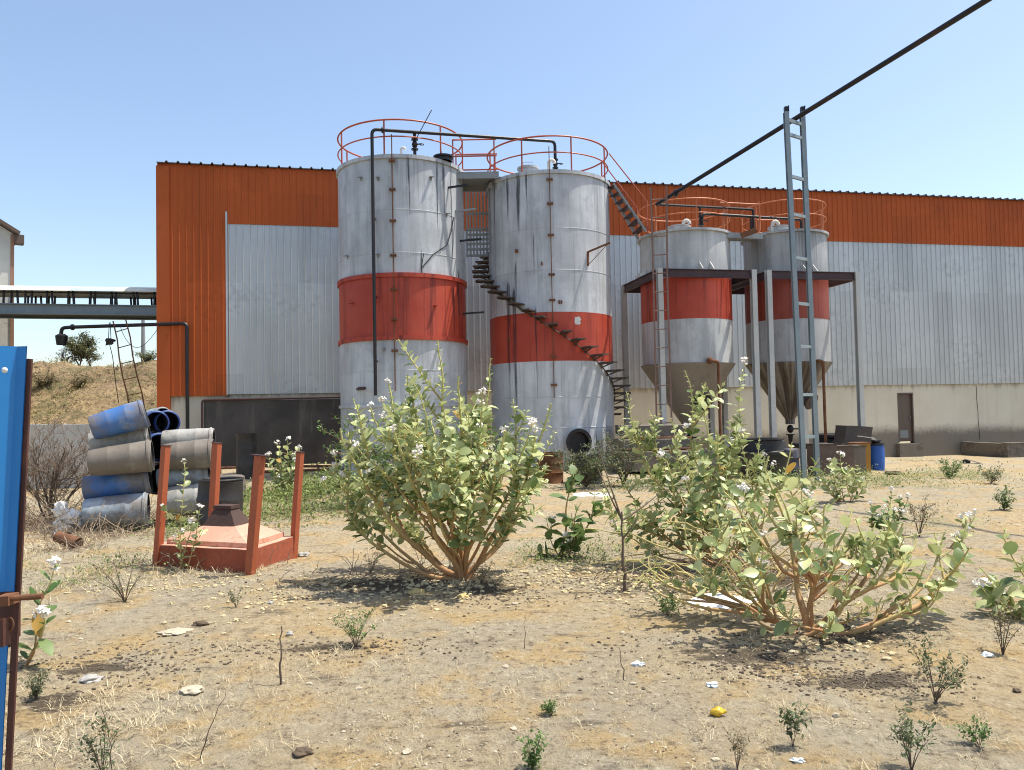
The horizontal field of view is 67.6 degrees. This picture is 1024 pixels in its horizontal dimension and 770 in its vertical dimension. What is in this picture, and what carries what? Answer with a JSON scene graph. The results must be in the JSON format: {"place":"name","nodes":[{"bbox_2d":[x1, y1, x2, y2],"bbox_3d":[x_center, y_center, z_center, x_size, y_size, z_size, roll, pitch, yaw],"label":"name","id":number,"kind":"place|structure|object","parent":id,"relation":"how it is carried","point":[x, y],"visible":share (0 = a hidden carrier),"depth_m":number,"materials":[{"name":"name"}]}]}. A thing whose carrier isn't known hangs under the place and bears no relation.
{"place":"outdoors","nodes":[
{"label":"outdoors","id":0,"kind":"place"},
{"bbox_2d":[28,355,156,423],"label":"hillside","id":1,"kind":"structure","parent":0,"point":[103,397],"depth_m":37.11,"materials":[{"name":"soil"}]},
{"bbox_2d":[32,369,61,386],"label":"hill bush","id":2,"kind":"object","parent":1,"relation":"on","point":[39,382],"visible":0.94,"depth_m":37.98,"materials":[{"name":"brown plant"}]},
{"bbox_2d":[54,330,101,365],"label":"hill tree","id":3,"kind":"object","parent":1,"relation":"on","point":[85,343],"visible":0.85,"depth_m":43.07,"materials":[{"name":"green plant"}]},
{"bbox_2d":[63,372,93,389],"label":"hill bush","id":4,"kind":"object","parent":1,"relation":"on","point":[77,383],"visible":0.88,"depth_m":37.92,"materials":[{"name":"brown plant"}]},
{"bbox_2d":[77,347,103,365],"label":"hill tree","id":5,"kind":"object","parent":1,"relation":"on","point":[88,356],"visible":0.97,"depth_m":43.15,"materials":[{"name":"green plant"}]},
{"bbox_2d":[0,0,1023,366],"label":"sky","id":6,"kind":"structure","parent":0,"point":[94,94],"materials":[{"name":"blue"}]},
{"bbox_2d":[2,441,1023,769],"bbox_3d":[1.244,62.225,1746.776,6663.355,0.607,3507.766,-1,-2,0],"label":"ground","id":7,"kind":"structure","parent":0,"point":[138,619],"depth_m":5.05,"materials":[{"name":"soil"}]},
{"bbox_2d":[0,219,23,345],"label":"gabled building","id":8,"kind":"structure","parent":7,"relation":"on","point":[10,237],"depth_m":30.03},
{"bbox_2d":[0,285,155,319],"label":"conveyor bridge","id":9,"kind":"structure","parent":8,"relation":"attached to","point":[54,310],"depth_m":27.71,"materials":[{"name":"metal"}]},
{"bbox_2d":[0,346,43,769],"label":"sheet gate","id":10,"kind":"structure","parent":7,"relation":"on","point":[16,367],"depth_m":2.24,"materials":[{"name":"metal"}]},
{"bbox_2d":[19,665,52,698],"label":"weed plant","id":11,"kind":"object","parent":7,"relation":"on","point":[35,692],"visible":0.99,"depth_m":4.57,"materials":[{"name":"green plant"}]},
{"bbox_2d":[19,555,61,665],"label":"milkweed shrub","id":12,"kind":"object","parent":7,"relation":"on","point":[39,622],"visible":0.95,"depth_m":5.19,"materials":[{"name":"green plant"}]},
{"bbox_2d":[27,424,90,488],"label":"retaining wall","id":13,"kind":"structure","parent":7,"relation":"on","point":[80,428],"depth_m":18.55,"materials":[{"name":"concrete"}]},
{"bbox_2d":[51,501,82,533],"bbox_3d":[-6.476,1.986,11.172,0.458,0.592,0.304,0,-2,-30],"label":"plastic sack","id":14,"kind":"object","parent":7,"relation":"on","point":[61,506],"visible":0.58,"depth_m":11.09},
{"bbox_2d":[53,531,83,547],"bbox_3d":[-5.675,1.986,9.773,0.372,0.222,0.150,-2,-2,17],"label":"pipe offcut","id":15,"kind":"object","parent":7,"relation":"on","point":[60,534],"visible":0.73,"depth_m":9.74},
{"bbox_2d":[78,674,104,683],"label":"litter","id":16,"kind":"object","parent":7,"relation":"on","point":[87,679],"visible":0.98,"depth_m":4.83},
{"bbox_2d":[27,406,159,519],"bbox_3d":[-6.995,1.296,12.369,2.494,1.906,1.591,0,-2,-35],"label":"bare shrub","id":17,"kind":"object","parent":7,"relation":"on","point":[56,472],"visible":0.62,"depth_m":12.16,"materials":[{"name":"plant"}]},
{"bbox_2d":[71,712,129,769],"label":"weed plant","id":18,"kind":"object","parent":7,"relation":"on","point":[91,750],"visible":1,"depth_m":3.56,"materials":[{"name":"green plant"}]},
{"bbox_2d":[81,492,149,525],"bbox_3d":[-5.899,1.865,11.397,0.878,0.499,0.498,0,-2,-20],"label":"plastic drum","id":19,"kind":"object","parent":7,"relation":"on","point":[116,506],"visible":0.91,"depth_m":11.24,"materials":[{"name":"plastic"}]},
{"bbox_2d":[81,472,152,499],"bbox_3d":[-6.040,1.493,11.711,0.968,0.537,0.477,0,-2,-19],"label":"plastic drum","id":20,"kind":"object","parent":19,"relation":"on","point":[110,485],"visible":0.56,"depth_m":11.53,"materials":[{"name":"plastic"}]},
{"bbox_2d":[87,439,154,475],"bbox_3d":[-5.838,1.083,11.424,0.891,0.518,0.498,0,-2,-20],"label":"plastic drum","id":21,"kind":"object","parent":20,"relation":"on","point":[129,457],"visible":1,"depth_m":11.26,"materials":[{"name":"plastic"}]},
{"bbox_2d":[88,428,151,449],"bbox_3d":[-6.064,0.816,11.835,0.882,0.514,0.445,0,-2,-21],"label":"plastic drum","id":22,"kind":"object","parent":21,"relation":"on","point":[143,434],"visible":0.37,"depth_m":11.66,"materials":[{"name":"plastic"}]},
{"bbox_2d":[88,399,150,438],"bbox_3d":[-5.917,0.514,11.527,0.842,0.593,0.456,0,-2,-24],"label":"plastic drum","id":23,"kind":"object","parent":22,"relation":"on","point":[126,418],"visible":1,"depth_m":11.38,"materials":[{"name":"plastic"}]},
{"bbox_2d":[150,463,159,494],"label":"plastic drum","id":24,"kind":"object","parent":20,"relation":"on","point":[155,488],"visible":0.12,"depth_m":12.46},
{"bbox_2d":[151,433,160,461],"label":"plastic drum","id":25,"kind":"object","parent":24,"relation":"on","point":[156,439],"visible":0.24,"depth_m":12.67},
{"bbox_2d":[147,410,169,433],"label":"plastic drum","id":26,"kind":"object","parent":25,"relation":"on","point":[162,421],"visible":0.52,"depth_m":13.24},
{"bbox_2d":[150,410,180,432],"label":"plastic drum","id":27,"kind":"object","parent":26,"relation":"on","point":[174,420],"visible":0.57,"depth_m":13.27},
{"bbox_2d":[90,550,153,601],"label":"weed plant","id":28,"kind":"object","parent":7,"relation":"on","point":[116,588],"visible":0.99,"depth_m":6.95,"materials":[{"name":"brown plant"}]},
{"bbox_2d":[112,319,156,462],"bbox_3d":[-12.401,0.284,25.144,1.482,4.966,0.044,-1,-2,0],"label":"hanging ladder","id":29,"kind":"object","parent":7,"relation":"on","point":[133,361],"visible":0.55,"depth_m":25.17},
{"bbox_2d":[153,445,171,565],"bbox_3d":[-3.896,1.384,8.501,0.177,1.434,0.124,-2,-2,24],"label":"steel post","id":30,"kind":"object","parent":7,"relation":"on","point":[162,492],"visible":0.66,"depth_m":8.48,"materials":[{"name":"metal"}]},
{"bbox_2d":[157,627,193,635],"bbox_3d":[-2.583,1.888,5.850,0.265,0.036,0.180,-1,-2,0],"label":"stone","id":31,"kind":"object","parent":7,"relation":"on","point":[175,631],"visible":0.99,"depth_m":5.82,"materials":[{"name":"stone"}]},
{"bbox_2d":[166,483,198,515],"bbox_3d":[-5.082,1.794,11.999,0.768,0.530,0.530,-1,-2,-15],"label":"plastic drum","id":32,"kind":"object","parent":7,"relation":"on","point":[174,492],"visible":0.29,"depth_m":11.79,"materials":[{"name":"plastic"}]},
{"bbox_2d":[156,468,209,487],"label":"plastic drum","id":33,"kind":"object","parent":32,"relation":"on","point":[193,476],"visible":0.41,"depth_m":12.05,"materials":[{"name":"plastic"}]},
{"bbox_2d":[160,438,213,469],"bbox_3d":[-5.113,1.091,12.073,0.782,0.499,0.498,-1,-2,-15],"label":"plastic drum","id":34,"kind":"object","parent":33,"relation":"on","point":[195,454],"visible":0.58,"depth_m":11.91,"materials":[{"name":"plastic"}]},
{"bbox_2d":[161,427,214,444],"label":"plastic drum","id":35,"kind":"object","parent":34,"relation":"on","point":[173,436],"visible":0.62,"depth_m":12.24,"materials":[{"name":"plastic"}]},
{"bbox_2d":[159,459,207,570],"bbox_3d":[-3.594,1.418,8.284,0.614,1.235,0.286,-2,-2,28],"label":"milkweed shrub","id":36,"kind":"object","parent":7,"relation":"on","point":[178,545],"visible":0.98,"depth_m":8.25,"materials":[{"name":"green plant"}]},
{"bbox_2d":[176,685,203,694],"bbox_3d":[-1.982,1.874,4.689,0.176,0.046,0.141,-1,-2,0],"label":"stone","id":37,"kind":"object","parent":7,"relation":"on","point":[191,690],"visible":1,"depth_m":4.66,"materials":[{"name":"stone"}]},
{"bbox_2d":[208,442,221,516],"bbox_3d":[-3.658,1.419,9.393,0.171,1.429,0.112,-2,-2,24],"label":"steel post","id":38,"kind":"object","parent":7,"relation":"on","point":[215,470],"visible":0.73,"depth_m":9.37,"materials":[{"name":"metal"}]},
{"bbox_2d":[196,476,243,526],"bbox_3d":[-3.953,1.678,10.351,0.624,0.827,0.609,-1,-2,0],"label":"upright drum","id":39,"kind":"object","parent":7,"relation":"on","point":[231,490],"visible":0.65,"depth_m":10.14,"materials":[{"name":"metal"}]},
{"bbox_2d":[159,504,293,571],"bbox_3d":[-3.245,1.760,8.706,1.402,0.787,0.928,-2,-2,20],"label":"concrete hatch","id":40,"kind":"object","parent":7,"relation":"on","point":[223,544],"visible":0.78,"depth_m":8.40,"materials":[{"name":"red paint"}]},
{"bbox_2d":[236,432,256,478],"bbox_3d":[-7.140,1.948,20.550,0.546,1.344,0.546,-1,-2,0],"label":"barrel","id":41,"kind":"object","parent":7,"relation":"on","point":[246,444],"visible":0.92,"depth_m":20.32,"materials":[{"name":"metal"}]},
{"bbox_2d":[244,454,269,574],"bbox_3d":[-2.663,1.399,7.979,0.258,1.354,0.130,-2,-2,24],"label":"steel post","id":42,"kind":"object","parent":7,"relation":"on","point":[255,514],"visible":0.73,"depth_m":7.96,"materials":[{"name":"metal"}]},
{"bbox_2d":[204,399,340,466],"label":"tarred wall","id":43,"kind":"structure","parent":7,"relation":"on","point":[269,422],"depth_m":25.53,"materials":[{"name":"concrete"}]},
{"bbox_2d":[265,436,301,491],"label":"milkweed shrub","id":44,"kind":"object","parent":7,"relation":"on","point":[279,476],"visible":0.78,"depth_m":15.88,"materials":[{"name":"green plant"}]},
{"bbox_2d":[201,387,365,427],"bbox_3d":[-5.934,1.401,23.860,8.126,2.368,3.604,-3,-3,38],"label":"pipe","id":45,"kind":"object","parent":7,"relation":"on","point":[271,398],"depth_m":25.29,"materials":[{"name":"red metal"}]},
{"bbox_2d":[290,451,304,558],"bbox_3d":[-2.517,1.451,8.941,0.165,1.346,0.121,-2,-2,24],"label":"steel post","id":46,"kind":"object","parent":7,"relation":"on","point":[297,494],"visible":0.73,"depth_m":8.92,"materials":[{"name":"metal"}]},
{"bbox_2d":[292,747,313,756],"bbox_3d":[-1.036,1.818,3.778,0.098,0.049,0.084,0,-2,-27],"label":"dirt clod","id":47,"kind":"object","parent":7,"relation":"on","point":[302,752],"visible":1,"depth_m":3.76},
{"bbox_2d":[332,605,377,646],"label":"weed plant","id":48,"kind":"object","parent":7,"relation":"on","point":[352,631],"visible":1,"depth_m":5.39,"materials":[{"name":"green plant"}]},
{"bbox_2d":[317,399,469,503],"bbox_3d":[-2.070,1.210,14.045,2.933,1.980,3.155,-1,-2,0],"label":"acacia bush","id":49,"kind":"object","parent":7,"relation":"on","point":[374,454],"visible":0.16,"depth_m":13.60,"materials":[{"name":"green plant"}]},
{"bbox_2d":[321,339,556,580],"bbox_3d":[-0.709,0.738,7.456,2.303,2.437,2.043,-1,-2,0],"label":"milkweed shrub","id":50,"kind":"object","parent":7,"relation":"on","point":[457,468],"visible":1,"depth_m":7.24,"materials":[{"name":"green plant"}]},
{"bbox_2d":[336,110,556,474],"bbox_3d":[-1.819,-2.282,21.998,6.363,10.086,3.900,-1,-2,0],"label":"storage tank","id":51,"kind":"object","parent":7,"relation":"on","point":[402,240],"visible":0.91,"depth_m":20.54,"materials":[{"name":"white metal"}]},
{"bbox_2d":[452,139,498,256],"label":"tank walkway","id":52,"kind":"structure","parent":51,"relation":"attached to","point":[479,182],"depth_m":22.82,"materials":[{"name":"grey metal"}]},
{"bbox_2d":[416,416,529,495],"bbox_3d":[-0.770,1.310,13.497,2.297,1.667,1.798,-1,-2,0],"label":"acacia bush","id":53,"kind":"object","parent":7,"relation":"on","point":[495,433],"visible":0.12,"depth_m":13.50,"materials":[{"name":"green plant"}]},
{"bbox_2d":[24,471,952,593],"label":"dead twig litter","id":54,"kind":"object","parent":7,"relation":"on","point":[36,523],"visible":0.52,"depth_m":9.80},
{"bbox_2d":[6,562,989,721],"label":"leaf mould litter","id":55,"kind":"object","parent":7,"relation":"on","point":[838,678],"visible":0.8,"depth_m":5.22,"materials":[{"name":"plant"}]},
{"bbox_2d":[52,458,957,678],"bbox_3d":[7.974,2.291,16.357,7.628,0.602,30.410,-3,-3,42],"label":"limestone rubble","id":56,"kind":"object","parent":7,"relation":"on","point":[779,616],"visible":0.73,"depth_m":7.00,"materials":[{"name":"stone"}]},
{"bbox_2d":[23,455,1023,593],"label":"weeds","id":57,"kind":"object","parent":7,"relation":"on","point":[276,492],"visible":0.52,"depth_m":13.70,"materials":[{"name":"green plant"}]},
{"bbox_2d":[516,729,551,769],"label":"weed plant","id":58,"kind":"object","parent":7,"relation":"on","point":[531,762],"visible":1,"depth_m":3.52,"materials":[{"name":"green plant"}]},
{"bbox_2d":[539,699,559,715],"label":"weed plant","id":59,"kind":"object","parent":7,"relation":"on","point":[548,709],"visible":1,"depth_m":4.12,"materials":[{"name":"green plant"}]},
{"bbox_2d":[537,452,562,483],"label":"rusty drum","id":60,"kind":"object","parent":7,"relation":"on","point":[555,475],"visible":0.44,"depth_m":17.27,"materials":[{"name":"metal"}]},
{"bbox_2d":[472,135,630,469],"bbox_3d":[1.050,-2.085,22.478,4.603,9.504,4.152,-2,-2,24],"label":"storage silo","id":61,"kind":"object","parent":7,"relation":"on","point":[546,276],"visible":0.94,"depth_m":21.10,"materials":[{"name":"white paint"}]},
{"bbox_2d":[602,153,647,238],"bbox_3d":[3.309,-5.565,22.470,1.242,2.432,0.903,-1,-2,0],"label":"access stair","id":62,"kind":"object","parent":61,"relation":"attached to","point":[634,223],"visible":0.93,"depth_m":22.28,"materials":[{"name":"orange metal"}]},
{"bbox_2d":[534,463,607,558],"bbox_3d":[0.666,1.440,8.602,0.856,1.125,0.561,-1,-2,0],"label":"milkweed shrub","id":63,"kind":"object","parent":7,"relation":"on","point":[576,537],"visible":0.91,"depth_m":8.60,"materials":[{"name":"green plant"}]},
{"bbox_2d":[573,455,602,484],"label":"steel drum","id":64,"kind":"object","parent":7,"relation":"on","point":[599,478],"visible":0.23,"depth_m":17.05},
{"bbox_2d":[156,160,1023,456],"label":"warehouse","id":65,"kind":"structure","parent":7,"relation":"on","point":[246,272],"depth_m":29.41,"materials":[{"name":"orange paint"}]},
{"bbox_2d":[55,322,189,428],"bbox_3d":[-12.753,0.333,25.203,4.584,4.819,0.380,-1,-2,0],"label":"discharge pipe","id":66,"kind":"object","parent":65,"relation":"attached to","point":[61,338],"visible":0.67,"depth_m":25.22,"materials":[{"name":"black metal"}]},
{"bbox_2d":[897,393,914,441],"bbox_3d":[15.989,1.321,31.100,0.730,2.004,0.140,-1,-2,-12],"label":"door","id":67,"kind":"structure","parent":65,"relation":"in","point":[905,406],"depth_m":31.12,"materials":[{"name":"brown paint"}]},
{"bbox_2d":[550,438,629,486],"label":"acacia bush","id":68,"kind":"object","parent":7,"relation":"on","point":[591,465],"visible":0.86,"depth_m":16.22,"materials":[{"name":"green plant"}]},
{"bbox_2d":[592,429,645,485],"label":"acacia bush","id":69,"kind":"object","parent":7,"relation":"on","point":[621,452],"visible":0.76,"depth_m":16.67,"materials":[{"name":"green plant"}]},
{"bbox_2d":[597,444,661,591],"bbox_3d":[1.087,1.206,6.898,0.597,1.349,0.210,-1,-2,0],"label":"bare sapling","id":70,"kind":"object","parent":7,"relation":"on","point":[622,550],"visible":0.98,"depth_m":6.88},
{"bbox_2d":[610,424,693,471],"bbox_3d":[3.671,1.657,20.553,2.019,1.174,2.440,-1,-2,0],"label":"slab base","id":71,"kind":"object","parent":7,"relation":"on","point":[665,440],"visible":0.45,"depth_m":19.86,"materials":[{"name":"concrete"}]},
{"bbox_2d":[650,186,672,436],"bbox_3d":[4.168,-1.583,21.214,0.499,7.961,0.032,-1,-2,0],"label":"ladder","id":72,"kind":"object","parent":7,"relation":"on","point":[654,292],"visible":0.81,"depth_m":21.23,"materials":[{"name":"metal"}]},
{"bbox_2d":[653,593,685,615],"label":"weed plant","id":73,"kind":"object","parent":7,"relation":"on","point":[672,602],"visible":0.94,"depth_m":6.02,"materials":[{"name":"green plant"}]},
{"bbox_2d":[595,357,789,565],"bbox_3d":[1.935,0.831,8.098,1.841,2.253,1.578,-2,-2,28],"label":"milkweed shrub","id":74,"kind":"object","parent":7,"relation":"on","point":[696,500],"visible":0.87,"depth_m":7.95,"materials":[{"name":"green plant"}]},
{"bbox_2d":[621,197,802,449],"bbox_3d":[6.290,-1.370,23.474,5.146,8.027,3.180,-1,-2,-12],"label":"hopper silo","id":75,"kind":"object","parent":7,"relation":"on","point":[703,278],"visible":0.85,"depth_m":22.13,"materials":[{"name":"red metal"}]},
{"bbox_2d":[720,202,765,241],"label":"hopper walkway","id":76,"kind":"structure","parent":75,"relation":"attached to","point":[750,235],"depth_m":22.59,"materials":[{"name":"orange metal"}]},
{"bbox_2d":[686,593,756,609],"bbox_3d":[1.769,1.790,6.346,0.685,0.059,0.656,-1,-2,0],"label":"lime heap","id":77,"kind":"object","parent":7,"relation":"on","point":[720,596],"visible":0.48,"depth_m":6.32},
{"bbox_2d":[722,727,750,768],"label":"weed plant","id":78,"kind":"object","parent":7,"relation":"on","point":[739,741],"visible":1,"depth_m":3.46,"materials":[{"name":"brown plant"}]},
{"bbox_2d":[576,521,943,599],"bbox_3d":[2.460,1.558,7.183,3.683,0.640,2.365,-1,-2,0],"label":"dry stem tangle","id":79,"kind":"object","parent":7,"relation":"on","point":[727,564],"visible":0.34,"depth_m":7.06,"materials":[{"name":"plant"}]},
{"bbox_2d":[737,437,794,479],"bbox_3d":[6.114,1.797,18.545,1.440,1.003,1.440,-1,-2,0],"label":"black tub","id":80,"kind":"object","parent":7,"relation":"on","point":[772,447],"visible":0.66,"depth_m":18.19,"materials":[{"name":"plastic"}]},
{"bbox_2d":[783,448,799,477],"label":"plastic drum","id":81,"kind":"object","parent":7,"relation":"on","point":[795,457],"visible":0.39,"depth_m":18.61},
{"bbox_2d":[721,198,864,461],"bbox_3d":[8.641,-1.388,23.972,3.180,8.311,3.180,-1,-2,-12],"label":"hopper silo","id":82,"kind":"object","parent":7,"relation":"on","point":[767,256],"visible":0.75,"depth_m":22.93,"materials":[{"name":"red metal"}]},
{"bbox_2d":[779,695,812,745],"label":"weed plant","id":83,"kind":"object","parent":7,"relation":"on","point":[787,718],"visible":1,"depth_m":3.69,"materials":[{"name":"green plant"}]},
{"bbox_2d":[783,105,820,482],"bbox_3d":[6.553,-2.046,17.235,0.817,8.746,0.229,0,-2,-35],"label":"pipe mast","id":84,"kind":"object","parent":7,"relation":"on","point":[805,215],"visible":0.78,"depth_m":17.24,"materials":[{"name":"grey metal"}]},
{"bbox_2d":[655,0,991,205],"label":"overhead pipe","id":85,"kind":"object","parent":84,"relation":"attached to","point":[923,39],"visible":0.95,"depth_m":16.23,"materials":[{"name":"black metal"}]},
{"bbox_2d":[639,442,974,638],"bbox_3d":[2.320,1.137,5.630,2.616,1.406,1.398,-1,-2,0],"label":"milkweed shrub","id":86,"kind":"object","parent":7,"relation":"on","point":[890,537],"visible":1,"depth_m":5.61,"materials":[{"name":"green plant"}]},
{"bbox_2d":[806,443,837,475],"bbox_3d":[7.768,1.903,19.140,0.583,0.900,0.561,-1,-2,-9],"label":"metal bin","id":87,"kind":"object","parent":7,"relation":"on","point":[828,450],"visible":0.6,"depth_m":18.91,"materials":[{"name":"metal"}]},
{"bbox_2d":[810,450,872,502],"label":"milkweed shrub","id":88,"kind":"object","parent":7,"relation":"on","point":[836,469],"visible":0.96,"depth_m":12.90,"materials":[{"name":"green plant"}]},
{"bbox_2d":[837,445,854,473],"bbox_3d":[8.614,2.011,20.136,0.611,0.864,0.559,-1,-2,-8],"label":"metal bin","id":89,"kind":"object","parent":7,"relation":"on","point":[848,458],"visible":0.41,"depth_m":19.90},
{"bbox_2d":[847,442,871,472],"bbox_3d":[9.801,2.069,21.534,0.481,0.924,0.455,-1,-2,-7],"label":"yellow box","id":90,"kind":"object","parent":7,"relation":"on","point":[868,456],"visible":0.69,"depth_m":21.35,"materials":[{"name":"paint"}]},
{"bbox_2d":[853,445,866,474],"bbox_3d":[9.112,2.059,20.535,0.615,0.894,0.562,-1,-2,-9],"label":"metal bin","id":91,"kind":"object","parent":7,"relation":"on","point":[859,455],"visible":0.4,"depth_m":20.30,"materials":[{"name":"metal"}]},
{"bbox_2d":[870,437,884,470],"bbox_3d":[10.734,2.050,22.535,0.486,1.022,0.456,-1,-2,0],"label":"blue barrel","id":92,"kind":"object","parent":7,"relation":"on","point":[877,452],"visible":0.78,"depth_m":22.35,"materials":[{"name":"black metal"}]},
{"bbox_2d":[864,486,910,538],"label":"milkweed shrub","id":93,"kind":"object","parent":7,"relation":"on","point":[900,512],"visible":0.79,"depth_m":9.32,"materials":[{"name":"green plant"}]},
{"bbox_2d":[888,699,940,769],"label":"weed plant","id":94,"kind":"object","parent":7,"relation":"on","point":[906,735],"visible":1,"depth_m":3.41,"materials":[{"name":"green plant"}]},
{"bbox_2d":[907,494,938,536],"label":"weed plant","id":95,"kind":"object","parent":7,"relation":"on","point":[911,506],"visible":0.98,"depth_m":9.42,"materials":[{"name":"brown plant"}]},
{"bbox_2d":[898,634,974,701],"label":"weed plant","id":96,"kind":"object","parent":7,"relation":"on","point":[942,672],"visible":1,"depth_m":4.22,"materials":[{"name":"green plant"}]},
{"bbox_2d":[933,457,965,478],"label":"weed plant","id":97,"kind":"object","parent":7,"relation":"on","point":[946,471],"visible":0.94,"depth_m":18.02,"materials":[{"name":"green plant"}]},
{"bbox_2d":[949,509,980,547],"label":"milkweed shrub","id":98,"kind":"object","parent":7,"relation":"on","point":[958,537],"visible":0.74,"depth_m":8.53,"materials":[{"name":"green plant"}]},
{"bbox_2d":[947,715,992,745],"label":"weed plant","id":99,"kind":"object","parent":7,"relation":"on","point":[982,732],"visible":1,"depth_m":3.70,"materials":[{"name":"green plant"}]},
{"bbox_2d":[977,463,1003,483],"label":"weed plant","id":100,"kind":"object","parent":7,"relation":"on","point":[989,472],"visible":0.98,"depth_m":16.47,"materials":[{"name":"green plant"}]},
{"bbox_2d":[961,442,1023,457],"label":"concrete kerb wall","id":101,"kind":"structure","parent":7,"relation":"on","point":[1009,449],"depth_m":29.86,"materials":[{"name":"concrete"}]},
{"bbox_2d":[970,528,1023,620],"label":"milkweed shrub","id":102,"kind":"object","parent":7,"relation":"on","point":[990,592],"visible":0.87,"depth_m":5.93,"materials":[{"name":"green plant"}]},
{"bbox_2d":[992,484,1016,509],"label":"weed plant","id":103,"kind":"object","parent":7,"relation":"on","point":[1005,505],"visible":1,"depth_m":11.66,"materials":[{"name":"green plant"}]},
{"bbox_2d":[987,597,1023,654],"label":"weed plant","id":104,"kind":"object","parent":7,"relation":"on","point":[1003,648],"visible":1,"depth_m":5.07,"materials":[{"name":"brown plant"}]},
{"bbox_2d":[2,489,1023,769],"bbox_3d":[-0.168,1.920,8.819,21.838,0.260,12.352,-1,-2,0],"label":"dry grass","id":105,"kind":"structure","parent":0,"point":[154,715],"depth_m":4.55,"materials":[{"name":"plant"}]},
{"bbox_3d":[10.078,2.158,22.532,0.668,0.886,0.514,-1,-2,0],"label":"concrete block","id":106,"kind":"object","parent":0,"visible":0},
{"bbox_2d":[834,425,872,444],"bbox_3d":[9.938,1.458,22.239,0.920,0.595,0.561,-1,-2,-7],"label":"tilted box","id":107,"kind":"object","parent":106,"relation":"on","point":[844,434],"visible":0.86,"depth_m":22.02,"materials":[{"name":"grey metal"}]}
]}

